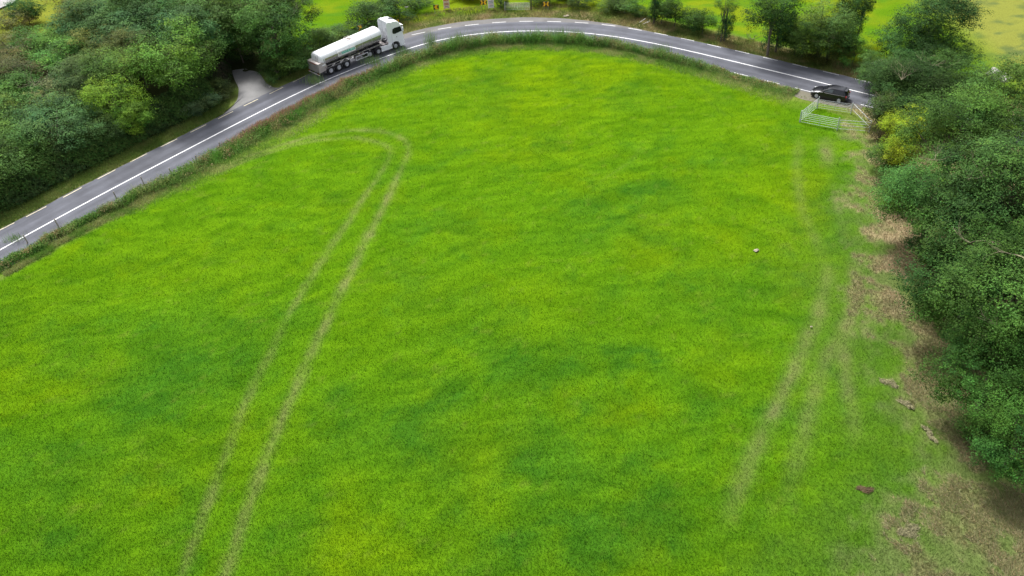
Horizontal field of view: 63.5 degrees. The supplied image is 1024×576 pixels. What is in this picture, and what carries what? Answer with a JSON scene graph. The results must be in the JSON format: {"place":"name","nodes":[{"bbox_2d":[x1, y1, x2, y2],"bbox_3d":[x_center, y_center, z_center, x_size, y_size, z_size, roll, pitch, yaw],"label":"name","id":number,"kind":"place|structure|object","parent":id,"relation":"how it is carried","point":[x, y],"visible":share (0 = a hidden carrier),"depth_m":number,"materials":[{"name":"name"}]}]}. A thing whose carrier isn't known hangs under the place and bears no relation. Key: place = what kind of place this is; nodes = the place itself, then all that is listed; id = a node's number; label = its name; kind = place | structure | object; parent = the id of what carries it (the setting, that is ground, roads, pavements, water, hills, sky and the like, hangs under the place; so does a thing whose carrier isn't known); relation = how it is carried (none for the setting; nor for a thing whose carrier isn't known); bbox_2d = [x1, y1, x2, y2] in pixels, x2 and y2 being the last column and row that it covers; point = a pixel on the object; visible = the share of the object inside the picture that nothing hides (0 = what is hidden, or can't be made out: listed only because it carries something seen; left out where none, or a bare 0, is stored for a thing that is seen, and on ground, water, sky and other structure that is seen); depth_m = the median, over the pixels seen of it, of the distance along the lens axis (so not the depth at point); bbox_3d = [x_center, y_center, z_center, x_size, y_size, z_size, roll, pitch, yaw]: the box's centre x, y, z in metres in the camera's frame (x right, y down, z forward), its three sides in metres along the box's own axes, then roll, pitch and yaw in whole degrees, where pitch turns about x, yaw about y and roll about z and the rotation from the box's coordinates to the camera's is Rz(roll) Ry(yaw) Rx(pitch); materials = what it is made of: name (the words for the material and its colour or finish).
{"place":"outdoors","nodes":[
{"label":"outdoors","id":0,"kind":"place"},
{"bbox_2d":[0,0,1023,575],"bbox_3d":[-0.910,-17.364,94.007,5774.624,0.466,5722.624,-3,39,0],"label":"ground","id":1,"kind":"structure","parent":0,"point":[1002,34],"depth_m":67.68,"materials":[{"name":"green plant"}]},
{"bbox_2d":[0,86,29,145],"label":"ash tree","id":2,"kind":"object","parent":1,"relation":"on","point":[7,104],"visible":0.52,"depth_m":94.08,"materials":[{"name":"green plant"}]},
{"bbox_2d":[0,8,36,30],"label":"hedge bush","id":3,"kind":"object","parent":1,"relation":"on","point":[9,21],"visible":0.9,"depth_m":124.05,"materials":[{"name":"green plant"}]},
{"bbox_2d":[0,136,37,196],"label":"ash tree","id":4,"kind":"object","parent":1,"relation":"on","point":[5,168],"visible":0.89,"depth_m":85.61,"materials":[{"name":"green plant"}]},
{"bbox_2d":[0,30,44,67],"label":"willow tree","id":5,"kind":"object","parent":1,"relation":"on","point":[9,39],"visible":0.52,"depth_m":109.79,"materials":[{"name":"green plant"}]},
{"bbox_2d":[1,0,46,23],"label":"hedge bush","id":6,"kind":"object","parent":1,"relation":"on","point":[30,8],"visible":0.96,"depth_m":125.22,"materials":[{"name":"green plant"}]},
{"bbox_2d":[0,118,50,164],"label":"ash tree","id":7,"kind":"object","parent":1,"relation":"on","point":[15,138],"visible":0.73,"depth_m":88.23,"materials":[{"name":"green plant"}]},
{"bbox_2d":[0,67,53,117],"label":"ash tree","id":8,"kind":"object","parent":1,"relation":"on","point":[15,87],"visible":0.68,"depth_m":100.43,"materials":[{"name":"green plant"}]},
{"bbox_2d":[0,46,53,95],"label":"alder tree","id":9,"kind":"object","parent":1,"relation":"on","point":[10,60],"visible":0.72,"depth_m":103.66,"materials":[{"name":"green plant"}]},
{"bbox_2d":[0,48,65,91],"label":"hazel tree","id":10,"kind":"object","parent":1,"relation":"on","point":[36,59],"visible":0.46,"depth_m":105.73,"materials":[{"name":"green plant"}]},
{"bbox_2d":[0,89,68,145],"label":"ash tree","id":11,"kind":"object","parent":1,"relation":"on","point":[17,105],"visible":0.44,"depth_m":93.75,"materials":[{"name":"green plant"}]},
{"bbox_2d":[1,23,74,59],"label":"hazel tree","id":12,"kind":"object","parent":1,"relation":"on","point":[47,36],"visible":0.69,"depth_m":110.11,"materials":[{"name":"green plant"}]},
{"bbox_2d":[8,76,80,120],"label":"elder tree","id":13,"kind":"object","parent":1,"relation":"on","point":[49,87],"visible":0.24,"depth_m":99.29,"materials":[{"name":"green plant"}]},
{"bbox_2d":[5,90,106,154],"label":"ash tree","id":14,"kind":"object","parent":1,"relation":"on","point":[39,128],"visible":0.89,"depth_m":90.93,"materials":[{"name":"green plant"}]},
{"bbox_2d":[27,30,103,81],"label":"hazel tree","id":15,"kind":"object","parent":1,"relation":"on","point":[64,49],"visible":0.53,"depth_m":106.32,"materials":[{"name":"green plant"}]},
{"bbox_2d":[41,73,106,123],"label":"elder tree","id":16,"kind":"object","parent":1,"relation":"on","point":[72,100],"visible":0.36,"depth_m":97.85,"materials":[{"name":"green plant"}]},
{"bbox_2d":[43,0,117,50],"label":"elm tree","id":17,"kind":"object","parent":1,"relation":"on","point":[73,24],"visible":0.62,"depth_m":109.07,"materials":[{"name":"green plant"}]},
{"bbox_2d":[46,53,115,104],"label":"elder tree","id":18,"kind":"object","parent":1,"relation":"on","point":[69,79],"visible":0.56,"depth_m":98.84,"materials":[{"name":"green plant"}]},
{"bbox_2d":[61,105,125,149],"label":"ash tree","id":19,"kind":"object","parent":1,"relation":"on","point":[101,124],"visible":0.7,"depth_m":92.35,"materials":[{"name":"green plant"}]},
{"bbox_2d":[64,24,126,83],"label":"hazel tree","id":20,"kind":"object","parent":1,"relation":"on","point":[78,35],"visible":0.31,"depth_m":104.63,"materials":[{"name":"green plant"}]},
{"bbox_2d":[63,0,132,48],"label":"ash tree","id":21,"kind":"object","parent":1,"relation":"on","point":[95,4],"visible":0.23,"depth_m":110.23,"materials":[{"name":"green plant"}]},
{"bbox_2d":[0,72,220,215],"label":"hedge","id":22,"kind":"object","parent":1,"relation":"on","point":[172,98],"visible":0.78,"depth_m":91.82,"materials":[{"name":"green plant"}]},
{"bbox_2d":[75,43,153,99],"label":"ash tree","id":23,"kind":"object","parent":1,"relation":"on","point":[112,60],"visible":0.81,"depth_m":97.52,"materials":[{"name":"green plant"}]},
{"bbox_2d":[75,70,158,123],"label":"field maple","id":24,"kind":"object","parent":1,"relation":"on","point":[89,95],"visible":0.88,"depth_m":94.81,"materials":[{"name":"green plant"}]},
{"bbox_2d":[77,3,159,75],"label":"elm tree","id":25,"kind":"object","parent":1,"relation":"on","point":[104,29],"visible":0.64,"depth_m":105.52,"materials":[{"name":"green plant"}]},
{"bbox_2d":[99,25,162,89],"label":"ash tree","id":26,"kind":"object","parent":1,"relation":"on","point":[118,38],"visible":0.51,"depth_m":102.59,"materials":[{"name":"green plant"}]},
{"bbox_2d":[90,0,171,50],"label":"ash tree","id":27,"kind":"object","parent":1,"relation":"on","point":[120,3],"visible":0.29,"depth_m":108.49,"materials":[{"name":"green plant"}]},
{"bbox_2d":[109,99,156,135],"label":"field maple","id":28,"kind":"object","parent":1,"relation":"on","point":[142,119],"visible":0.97,"depth_m":94.17,"materials":[{"name":"green plant"}]},
{"bbox_2d":[119,0,214,43],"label":"oak tree","id":29,"kind":"object","parent":1,"relation":"on","point":[135,4],"visible":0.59,"depth_m":106.21,"materials":[{"name":"green plant"}]},
{"bbox_2d":[118,13,219,99],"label":"ash tree","id":30,"kind":"object","parent":1,"relation":"on","point":[178,54],"visible":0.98,"depth_m":96.94,"materials":[{"name":"green plant"}]},
{"bbox_2d":[148,1,223,53],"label":"ash tree","id":31,"kind":"object","parent":1,"relation":"on","point":[195,15],"visible":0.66,"depth_m":103.47,"materials":[{"name":"green plant"}]},
{"bbox_2d":[174,91,224,116],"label":"hedge bush","id":32,"kind":"object","parent":1,"relation":"on","point":[196,110],"visible":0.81,"depth_m":100.04,"materials":[{"name":"green plant"}]},
{"bbox_2d":[171,35,229,79],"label":"holly tree","id":33,"kind":"object","parent":1,"relation":"on","point":[219,52],"visible":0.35,"depth_m":102.89,"materials":[{"name":"green plant"}]},
{"bbox_2d":[162,0,253,32],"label":"ash tree","id":34,"kind":"object","parent":1,"relation":"on","point":[216,2],"visible":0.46,"depth_m":107.69,"materials":[{"name":"green plant"}]},
{"bbox_2d":[201,74,239,102],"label":"hedge bush","id":35,"kind":"object","parent":1,"relation":"on","point":[214,81],"visible":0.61,"depth_m":103.69,"materials":[{"name":"green plant"}]},
{"bbox_2d":[181,3,263,62],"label":"ash tree","id":36,"kind":"object","parent":1,"relation":"on","point":[221,35],"visible":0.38,"depth_m":107.70,"materials":[{"name":"green plant"}]},
{"bbox_2d":[199,41,254,94],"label":"hedge","id":37,"kind":"object","parent":1,"relation":"on","point":[221,62],"visible":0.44,"depth_m":108.44,"materials":[{"name":"green plant"}]},
{"bbox_2d":[206,27,259,62],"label":"oak tree","id":38,"kind":"object","parent":1,"relation":"on","point":[229,54],"visible":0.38,"depth_m":110.16,"materials":[{"name":"green plant"}]},
{"bbox_2d":[219,69,276,116],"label":"side lane","id":39,"kind":"structure","parent":1,"relation":"on","point":[251,85],"depth_m":106.64,"materials":[{"name":"grey asphalt"}]},
{"bbox_2d":[210,0,297,53],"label":"oak tree","id":40,"kind":"object","parent":1,"relation":"on","point":[258,4],"visible":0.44,"depth_m":108.54,"materials":[{"name":"green plant"}]},
{"bbox_2d":[231,0,317,61],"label":"oak tree","id":41,"kind":"object","parent":1,"relation":"on","point":[285,36],"visible":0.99,"depth_m":105.67,"materials":[{"name":"green plant"}]},
{"bbox_2d":[255,54,294,86],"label":"hedge bush","id":42,"kind":"object","parent":1,"relation":"on","point":[264,66],"visible":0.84,"depth_m":106.61,"materials":[{"name":"green plant"}]},
{"bbox_2d":[254,46,314,76],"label":"hedge bush","id":43,"kind":"object","parent":1,"relation":"on","point":[289,63],"visible":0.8,"depth_m":107.02,"materials":[{"name":"green plant"}]},
{"bbox_2d":[254,0,322,35],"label":"thorn tree","id":44,"kind":"object","parent":1,"relation":"on","point":[299,3],"visible":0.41,"depth_m":110.33,"materials":[{"name":"green plant"}]},
{"bbox_2d":[269,32,320,62],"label":"hedge bush","id":45,"kind":"object","parent":1,"relation":"on","point":[305,53],"visible":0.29,"depth_m":108.84,"materials":[{"name":"green plant"}]},
{"bbox_2d":[295,24,340,50],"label":"hedge bush","id":46,"kind":"object","parent":1,"relation":"on","point":[323,37],"visible":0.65,"depth_m":112.86,"materials":[{"name":"green plant"}]},
{"bbox_2d":[263,19,377,79],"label":"hedge","id":47,"kind":"object","parent":1,"relation":"on","point":[294,69],"visible":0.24,"depth_m":112.28,"materials":[{"name":"green plant"}]},
{"bbox_2d":[306,25,355,44],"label":"hedge bush","id":48,"kind":"object","parent":1,"relation":"on","point":[338,36],"visible":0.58,"depth_m":115.08,"materials":[{"name":"green plant"}]},
{"bbox_2d":[320,22,366,37],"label":"hedge bush","id":49,"kind":"object","parent":1,"relation":"on","point":[351,32],"visible":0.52,"depth_m":116.56,"materials":[{"name":"green plant"}]},
{"bbox_2d":[342,0,387,30],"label":"hedge bush","id":50,"kind":"object","parent":1,"relation":"on","point":[363,9],"visible":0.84,"depth_m":117.81,"materials":[{"name":"green plant"}]},
{"bbox_2d":[358,0,400,20],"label":"hedge bush","id":51,"kind":"object","parent":1,"relation":"on","point":[381,6],"visible":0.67,"depth_m":120.19,"materials":[{"name":"green plant"}]},
{"bbox_2d":[378,0,416,22],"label":"hedge bush","id":52,"kind":"object","parent":1,"relation":"on","point":[395,5],"visible":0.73,"depth_m":121.15,"materials":[{"name":"green plant"}]},
{"bbox_2d":[0,26,800,276],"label":"verge weeds","id":53,"kind":"object","parent":1,"relation":"on","point":[342,87],"visible":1,"depth_m":101.94,"materials":[{"name":"green plant"}]},
{"bbox_2d":[0,2,866,227],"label":"roadside grass","id":54,"kind":"structure","parent":1,"relation":"on","point":[220,112],"depth_m":108.02,"materials":[{"name":"green plant"}]},
{"bbox_2d":[607,0,643,12],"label":"hedge bush","id":55,"kind":"object","parent":1,"relation":"on","point":[626,5],"visible":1,"depth_m":119.30,"materials":[{"name":"green plant"}]},
{"bbox_2d":[652,0,694,26],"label":"hedge bush","id":56,"kind":"object","parent":1,"relation":"on","point":[671,10],"visible":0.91,"depth_m":113.92,"materials":[{"name":"green plant"}]},
{"bbox_2d":[673,5,709,29],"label":"hedge bush","id":57,"kind":"object","parent":1,"relation":"on","point":[687,21],"visible":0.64,"depth_m":113.64,"materials":[{"name":"green plant"}]},
{"bbox_2d":[685,6,721,33],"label":"hedge bush","id":58,"kind":"object","parent":1,"relation":"on","point":[696,23],"visible":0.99,"depth_m":112.33,"materials":[{"name":"green plant"}]},
{"bbox_2d":[715,8,736,41],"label":"ivy post","id":59,"kind":"object","parent":1,"relation":"on","point":[726,22],"visible":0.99,"depth_m":110.14,"materials":[{"name":"green plant"}]},
{"bbox_2d":[713,0,739,41],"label":"ash tree","id":60,"kind":"object","parent":1,"relation":"on","point":[729,4],"visible":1,"depth_m":108.24,"materials":[{"name":"green plant"}]},
{"bbox_2d":[738,0,808,56],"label":"ivy tree","id":61,"kind":"object","parent":1,"relation":"on","point":[768,11],"visible":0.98,"depth_m":102.59,"materials":[{"name":"green plant"}]},
{"bbox_2d":[759,2,799,53],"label":"ivy post","id":62,"kind":"object","parent":1,"relation":"on","point":[777,42],"visible":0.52,"depth_m":106.64,"materials":[{"name":"green plant"}]},
{"bbox_2d":[776,17,834,58],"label":"thorn tree","id":63,"kind":"object","parent":1,"relation":"on","point":[791,36],"visible":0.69,"depth_m":103.73,"materials":[{"name":"green plant"}]},
{"bbox_2d":[778,85,862,108],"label":"gate apron","id":64,"kind":"object","parent":1,"relation":"on","point":[808,96],"visible":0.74,"depth_m":97.44,"materials":[{"name":"grey gravel"}]},
{"bbox_2d":[799,43,846,66],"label":"hedge bush","id":65,"kind":"object","parent":1,"relation":"on","point":[820,59],"visible":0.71,"depth_m":103.93,"materials":[{"name":"green plant"}]},
{"bbox_2d":[790,0,859,56],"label":"ash tree","id":66,"kind":"object","parent":1,"relation":"on","point":[812,10],"visible":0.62,"depth_m":102.82,"materials":[{"name":"green plant"}]},
{"bbox_2d":[797,2,862,62],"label":"ash tree","id":67,"kind":"object","parent":1,"relation":"on","point":[833,32],"visible":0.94,"depth_m":101.63,"materials":[{"name":"green plant"}]},
{"bbox_2d":[824,39,858,59],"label":"hedge bush","id":68,"kind":"object","parent":1,"relation":"on","point":[839,46],"visible":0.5,"depth_m":103.47,"materials":[{"name":"green plant"}]},
{"bbox_2d":[830,0,868,34],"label":"ivy tree","id":69,"kind":"object","parent":1,"relation":"on","point":[850,3],"visible":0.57,"depth_m":104.74,"materials":[{"name":"green plant"}]},
{"bbox_2d":[839,4,870,39],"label":"ivy post","id":70,"kind":"object","parent":1,"relation":"on","point":[861,22],"visible":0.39,"depth_m":106.24,"materials":[{"name":"green plant"}]},
{"bbox_2d":[833,32,879,67],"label":"hedge bush","id":71,"kind":"object","parent":1,"relation":"on","point":[858,41],"visible":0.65,"depth_m":103.18,"materials":[{"name":"green plant"}]},
{"bbox_2d":[854,49,895,84],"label":"thorn tree","id":72,"kind":"object","parent":1,"relation":"on","point":[867,57],"visible":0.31,"depth_m":98.17,"materials":[{"name":"green plant"}]},
{"bbox_2d":[865,122,893,142],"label":"hedge bush","id":73,"kind":"object","parent":1,"relation":"on","point":[880,133],"visible":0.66,"depth_m":88.43,"materials":[{"name":"green plant"}]},
{"bbox_2d":[860,87,907,125],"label":"hedge bush","id":74,"kind":"object","parent":1,"relation":"on","point":[878,118],"visible":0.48,"depth_m":88.97,"materials":[{"name":"green plant"}]},
{"bbox_2d":[863,140,906,173],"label":"hedge bush","id":75,"kind":"object","parent":1,"relation":"on","point":[878,153],"visible":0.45,"depth_m":83.08,"materials":[{"name":"green plant"}]},
{"bbox_2d":[854,55,943,110],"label":"thorn tree","id":76,"kind":"object","parent":1,"relation":"on","point":[879,85],"visible":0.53,"depth_m":90.92,"materials":[{"name":"green plant"}]},
{"bbox_2d":[873,131,924,173],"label":"field maple","id":77,"kind":"object","parent":1,"relation":"on","point":[898,157],"visible":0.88,"depth_m":80.56,"materials":[{"name":"green plant"}]},
{"bbox_2d":[868,89,941,134],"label":"thorn tree","id":78,"kind":"object","parent":1,"relation":"on","point":[904,97],"visible":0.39,"depth_m":87.49,"materials":[{"name":"green plant"}]},
{"bbox_2d":[875,103,935,151],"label":"field maple","id":79,"kind":"object","parent":1,"relation":"on","point":[895,119],"visible":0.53,"depth_m":82.46,"materials":[{"name":"green plant"}]},
{"bbox_2d":[896,520,921,542],"bbox_3d":[24.987,15.208,51.970,1.530,0.230,1.467,16,43,22],"label":"cut grass clump","id":80,"kind":"object","parent":1,"relation":"on","point":[913,527],"visible":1,"depth_m":51.87,"materials":[{"name":"plant"}]},
{"bbox_2d":[895,226,960,272],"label":"hedge bush","id":81,"kind":"object","parent":1,"relation":"on","point":[911,242],"visible":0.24,"depth_m":71.28,"materials":[{"name":"green plant"}]},
{"bbox_2d":[865,0,995,60],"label":"ash tree","id":82,"kind":"object","parent":1,"relation":"on","point":[920,30],"visible":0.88,"depth_m":96.35,"materials":[{"name":"green plant"}]},
{"bbox_2d":[862,150,1009,253],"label":"ash tree","id":83,"kind":"object","parent":1,"relation":"on","point":[919,192],"visible":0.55,"depth_m":69.41,"materials":[{"name":"green plant"}]},
{"bbox_2d":[892,30,986,71],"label":"thorn tree","id":84,"kind":"object","parent":1,"relation":"on","point":[961,50],"visible":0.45,"depth_m":95.69,"materials":[{"name":"green plant"}]},
{"bbox_2d":[870,47,1009,104],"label":"thorn tree","id":85,"kind":"object","parent":1,"relation":"on","point":[944,80],"visible":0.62,"depth_m":89.52,"materials":[{"name":"green plant"}]},
{"bbox_2d":[909,283,991,322],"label":"hedge bush","id":86,"kind":"object","parent":1,"relation":"on","point":[956,297],"visible":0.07,"depth_m":65.54,"materials":[{"name":"green plant"}]},
{"bbox_2d":[888,207,1023,334],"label":"oak tree","id":87,"kind":"object","parent":1,"relation":"on","point":[918,296],"visible":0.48,"depth_m":61.43,"materials":[{"name":"green plant"}]},
{"bbox_2d":[891,81,1023,191],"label":"ash tree","id":88,"kind":"object","parent":1,"relation":"on","point":[977,125],"visible":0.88,"depth_m":72.67,"materials":[{"name":"green plant"}]},
{"bbox_2d":[901,125,1023,280],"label":"ash tree","id":89,"kind":"object","parent":1,"relation":"on","point":[1008,158],"visible":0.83,"depth_m":62.99,"materials":[{"name":"green plant"}]},
{"bbox_2d":[904,297,1023,422],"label":"ash tree","id":90,"kind":"object","parent":1,"relation":"on","point":[1008,369],"visible":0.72,"depth_m":55.47,"materials":[{"name":"green plant"}]},
{"bbox_2d":[936,315,992,359],"bbox_3d":[34.841,4.222,63.126,5.012,2.867,4.266,30,49,34],"label":"hedge bush","id":91,"kind":"object","parent":1,"relation":"on","point":[940,334],"visible":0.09,"depth_m":63.36,"materials":[{"name":"green plant"}]},
{"bbox_2d":[925,221,1023,378],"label":"ash tree","id":92,"kind":"object","parent":1,"relation":"on","point":[971,282],"visible":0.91,"depth_m":55.83,"materials":[{"name":"green plant"}]},
{"bbox_2d":[931,50,1023,153],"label":"ash tree","id":93,"kind":"object","parent":1,"relation":"on","point":[1011,90],"visible":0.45,"depth_m":75.75,"materials":[{"name":"green plant"}]},
{"bbox_2d":[947,364,1023,492],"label":"ash tree","id":94,"kind":"object","parent":1,"relation":"on","point":[993,453],"visible":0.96,"depth_m":52.26,"materials":[{"name":"green plant"}]},
{"bbox_2d":[956,402,1023,453],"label":"hedge bush","id":95,"kind":"object","parent":1,"relation":"on","point":[972,436],"visible":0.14,"depth_m":56.40,"materials":[{"name":"green plant"}]},
{"bbox_2d":[0,17,1023,272],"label":"road","id":96,"kind":"structure","parent":0,"point":[98,187],"depth_m":102.03,"materials":[{"name":"grey asphalt"}]},
{"bbox_2d":[307,16,404,75],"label":"tanker lorry","id":97,"kind":"object","parent":96,"relation":"on","point":[388,32],"visible":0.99,"depth_m":110.27,"materials":[{"name":"white metal"}]},
{"bbox_2d":[0,31,947,249],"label":"line","id":98,"kind":"object","parent":96,"relation":"on","point":[357,67],"visible":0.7,"depth_m":101.05,"materials":[{"name":"white paint"}]},
{"bbox_2d":[811,85,849,102],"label":"parked car","id":99,"kind":"object","parent":96,"relation":"on","point":[837,93],"visible":0.99,"depth_m":96.74,"materials":[{"name":"black metal"}]},
{"bbox_2d":[846,109,1023,575],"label":"dead grass","id":100,"kind":"structure","parent":0,"point":[1019,533],"depth_m":54.35,"materials":[{"name":"beige plant"}]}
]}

